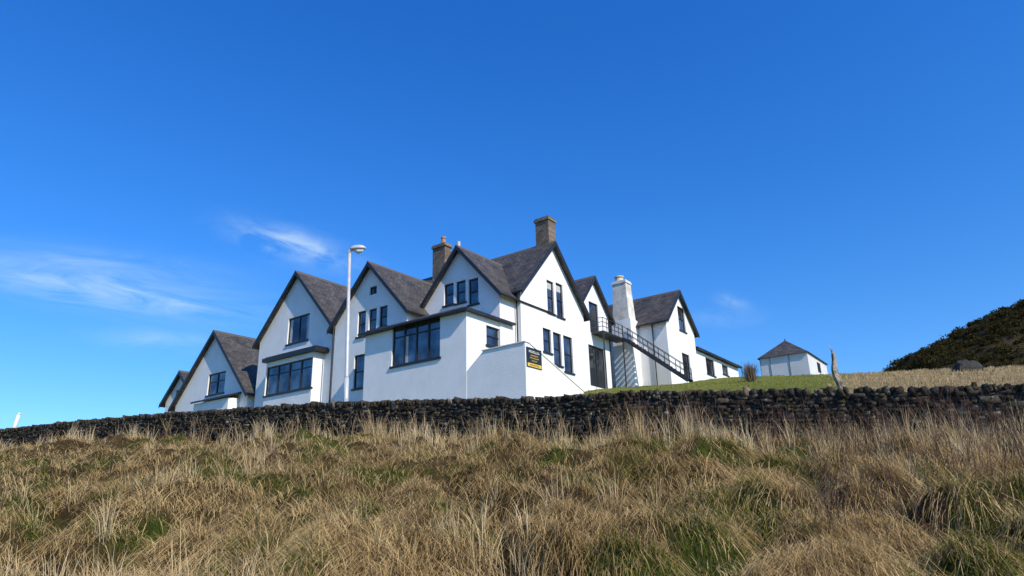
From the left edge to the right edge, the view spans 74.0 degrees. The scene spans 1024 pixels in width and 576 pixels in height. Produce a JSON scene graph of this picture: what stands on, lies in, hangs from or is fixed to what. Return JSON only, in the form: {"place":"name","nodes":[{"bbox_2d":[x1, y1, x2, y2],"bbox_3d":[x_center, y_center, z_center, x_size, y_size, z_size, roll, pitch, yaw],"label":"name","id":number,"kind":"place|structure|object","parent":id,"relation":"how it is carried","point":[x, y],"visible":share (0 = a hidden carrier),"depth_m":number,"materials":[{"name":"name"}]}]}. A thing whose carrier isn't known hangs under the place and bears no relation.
{"place":"outdoors","nodes":[
{"label":"outdoors","id":0,"kind":"place"},
{"bbox_2d":[0,366,1023,575],"bbox_3d":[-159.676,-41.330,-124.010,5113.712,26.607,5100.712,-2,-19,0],"label":"ground","id":1,"kind":"structure","parent":0,"point":[694,551],"depth_m":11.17,"materials":[{"name":"brown plant"}]},
{"bbox_2d":[12,413,20,427],"bbox_3d":[-30.544,8.597,41.685,0.512,1.893,0.258,-2,-19,0],"label":"marker post","id":2,"kind":"object","parent":1,"relation":"on","point":[16,421],"visible":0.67,"depth_m":41.77,"materials":[{"name":"paint"}]},
{"bbox_2d":[158,330,258,411],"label":"white house","id":3,"kind":"structure","parent":1,"relation":"on","point":[222,374],"depth_m":53.95,"materials":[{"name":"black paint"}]},
{"bbox_2d":[205,371,225,396],"bbox_3d":[-23.074,7.510,53.154,2.593,1.804,0.240,-15,-23,34],"label":"window","id":4,"kind":"structure","parent":3,"relation":"in","point":[217,380],"depth_m":53.26,"materials":[{"name":"blue glass"}]},
{"bbox_2d":[343,245,365,401],"bbox_3d":[-6.928,1.837,29.610,0.804,7.993,0.380,-2,-19,0],"label":"street lamp","id":5,"kind":"object","parent":1,"relation":"on","point":[358,249],"visible":0.94,"depth_m":29.69,"materials":[{"name":"metal"}]},
{"bbox_2d":[252,215,742,407],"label":"hotel building","id":6,"kind":"structure","parent":1,"relation":"on","point":[463,323],"depth_m":44.91,"materials":[{"name":"white paint"}]},
{"bbox_2d":[262,357,312,397],"bbox_3d":[-15.387,6.189,46.827,5.328,2.160,0.240,-15,-23,34],"label":"window","id":7,"kind":"structure","parent":6,"relation":"in","point":[295,376],"depth_m":46.87,"materials":[{"name":"blue glass"}]},
{"bbox_2d":[285,313,309,346],"bbox_3d":[-15.361,3.007,48.983,2.626,2.070,0.240,-15,-23,34],"label":"window","id":8,"kind":"structure","parent":6,"relation":"in","point":[298,326],"depth_m":49.08,"materials":[{"name":"blue glass"}]},
{"bbox_2d":[351,354,364,390],"bbox_3d":[-9.768,5.398,43.504,1.182,2.295,0.240,-15,-23,34],"label":"window","id":9,"kind":"structure","parent":6,"relation":"in","point":[359,360],"depth_m":43.62,"materials":[{"name":"blue glass"}]},
{"bbox_2d":[355,311,365,338],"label":"window","id":10,"kind":"structure","parent":6,"relation":"in","point":[362,315],"depth_m":44.63,"materials":[{"name":"blue glass"}]},
{"bbox_2d":[366,308,376,331],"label":"window","id":11,"kind":"structure","parent":6,"relation":"in","point":[373,313],"depth_m":44.06,"materials":[{"name":"blue glass"}]},
{"bbox_2d":[371,286,376,294],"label":"window","id":12,"kind":"structure","parent":6,"relation":"in","point":[374,289],"depth_m":44.67,"materials":[{"name":"glass"}]},
{"bbox_2d":[377,305,387,328],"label":"window","id":13,"kind":"structure","parent":6,"relation":"in","point":[383,313],"depth_m":43.52,"materials":[{"name":"blue glass"}]},
{"bbox_2d":[389,319,440,368],"bbox_3d":[-5.568,3.174,39.387,4.042,2.512,0.240,-15,-23,34],"label":"window","id":14,"kind":"structure","parent":6,"relation":"in","point":[418,343],"depth_m":39.42,"materials":[{"name":"blue glass"}]},
{"bbox_2d":[442,283,454,307],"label":"window","id":15,"kind":"structure","parent":6,"relation":"in","point":[449,289],"depth_m":43.00,"materials":[{"name":"blue glass"}]},
{"bbox_2d":[454,280,466,305],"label":"window","id":16,"kind":"structure","parent":6,"relation":"in","point":[461,286],"depth_m":42.43,"materials":[{"name":"blue glass"}]},
{"bbox_2d":[467,278,479,306],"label":"window","id":17,"kind":"structure","parent":6,"relation":"in","point":[473,284],"depth_m":41.82,"materials":[{"name":"blue glass"}]},
{"bbox_2d":[485,326,497,347],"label":"window","id":18,"kind":"structure","parent":6,"relation":"in","point":[491,333],"depth_m":39.16,"materials":[{"name":"blue glass"}]},
{"bbox_2d":[526,346,541,369],"bbox_3d":[1.145,3.616,34.966,0.045,1.017,1.350,-14,-23,34],"label":"wall sign","id":19,"kind":"object","parent":6,"relation":"attached to","point":[533,358],"visible":1,"depth_m":34.93,"materials":[{"name":"black paint"}]},
{"bbox_2d":[543,328,553,355],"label":"window","id":20,"kind":"structure","parent":6,"relation":"in","point":[546,333],"depth_m":43.08,"materials":[{"name":"blue glass"}]},
{"bbox_2d":[546,280,556,316],"bbox_3d":[2.483,0.650,44.396,0.240,2.331,1.013,-15,-23,34],"label":"window","id":21,"kind":"structure","parent":6,"relation":"in","point":[549,284],"depth_m":44.56,"materials":[{"name":"blue glass"}]},
{"bbox_2d":[553,332,563,367],"bbox_3d":[2.896,3.988,43.750,0.240,2.236,1.154,-15,-23,34],"label":"window","id":22,"kind":"structure","parent":6,"relation":"in","point":[556,337],"depth_m":43.89,"materials":[{"name":"blue glass"}]},
{"bbox_2d":[556,283,565,319],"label":"window","id":23,"kind":"structure","parent":6,"relation":"in","point":[558,287],"depth_m":45.40,"materials":[{"name":"blue glass"}]},
{"bbox_2d":[563,336,575,375],"bbox_3d":[3.671,4.425,44.701,0.240,2.525,1.300,-15,-23,34],"label":"window","id":24,"kind":"structure","parent":6,"relation":"in","point":[566,341],"depth_m":44.84,"materials":[{"name":"blue glass"}]},
{"bbox_2d":[589,302,597,332],"bbox_3d":[6.379,2.418,53.806,0.080,2.559,1.416,-15,-23,34],"label":"door","id":25,"kind":"structure","parent":6,"relation":"in","point":[592,307],"depth_m":53.96,"materials":[{"name":"black paint"}]},
{"bbox_2d":[588,345,605,388],"bbox_3d":[6.527,6.131,52.626,0.092,3.195,2.527,-15,-23,34],"label":"door","id":26,"kind":"structure","parent":6,"relation":"in","point":[596,355],"depth_m":52.71,"materials":[{"name":"black paint"}]},
{"bbox_2d":[677,307,687,333],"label":"window","id":27,"kind":"structure","parent":6,"relation":"in","point":[680,311],"depth_m":58.44,"materials":[{"name":"blue glass"}]},
{"bbox_2d":[682,353,690,378],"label":"window","id":28,"kind":"structure","parent":6,"relation":"in","point":[685,359],"depth_m":57.29,"materials":[{"name":"black glass"}]},
{"bbox_2d":[705,358,716,377],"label":"window","id":29,"kind":"structure","parent":6,"relation":"in","point":[709,363],"depth_m":62.59,"materials":[{"name":"black glass"}]},
{"bbox_2d":[722,365,729,376],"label":"window","id":30,"kind":"structure","parent":6,"relation":"in","point":[724,368],"depth_m":65.68,"materials":[{"name":"grey glass"}]},
{"bbox_2d":[0,382,1023,447],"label":"stone wall","id":31,"kind":"structure","parent":1,"relation":"on","point":[590,407],"depth_m":20.39,"materials":[{"name":"grey stone"}]},
{"bbox_2d":[574,374,846,394],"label":"lawn grass","id":32,"kind":"structure","parent":1,"relation":"on","point":[717,382],"depth_m":41.46,"materials":[{"name":"green plant"}]},
{"bbox_2d":[738,360,763,381],"bbox_3d":[15.602,5.510,44.424,2.103,1.803,2.034,-17,-24,39],"label":"bare bush","id":33,"kind":"object","parent":1,"relation":"on","point":[750,372],"visible":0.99,"depth_m":44.28,"materials":[{"name":"brown plant"}]},
{"bbox_2d":[757,339,827,375],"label":"white hut","id":34,"kind":"object","parent":1,"relation":"on","point":[785,358],"visible":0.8,"depth_m":74.77,"materials":[{"name":"paint"}]},
{"bbox_2d":[824,364,1023,392],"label":"field grass","id":35,"kind":"structure","parent":1,"relation":"on","point":[930,378],"depth_m":35.98,"materials":[{"name":"beige plant"}]},
{"bbox_2d":[829,346,844,388],"bbox_3d":[9.205,2.978,18.961,0.300,2.901,0.160,-2,-19,0],"label":"standing stone","id":36,"kind":"object","parent":35,"relation":"on","point":[836,376],"visible":0.43,"depth_m":19.12,"materials":[{"name":"grey stone"}]},
{"bbox_2d":[951,359,983,371],"bbox_3d":[30.983,5.561,46.382,1.632,1.368,1.120,-2,-19,0],"label":"boulder","id":37,"kind":"object","parent":35,"relation":"on","point":[964,365],"visible":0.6,"depth_m":45.99,"materials":[{"name":"grey stone"}]},
{"bbox_2d":[0,0,1023,428],"label":"sky","id":38,"kind":"structure","parent":0,"point":[846,176],"materials":[{"name":"blue"}]},
{"bbox_2d":[896,305,1023,370],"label":"hill","id":39,"kind":"structure","parent":0,"point":[1006,339],"depth_m":141.67,"materials":[{"name":"green plant"}]},
{"bbox_2d":[882,299,1023,371],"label":"gorse","id":40,"kind":"object","parent":39,"relation":"on","point":[921,353],"visible":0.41,"depth_m":148.13,"materials":[{"name":"green plant"}]}
]}

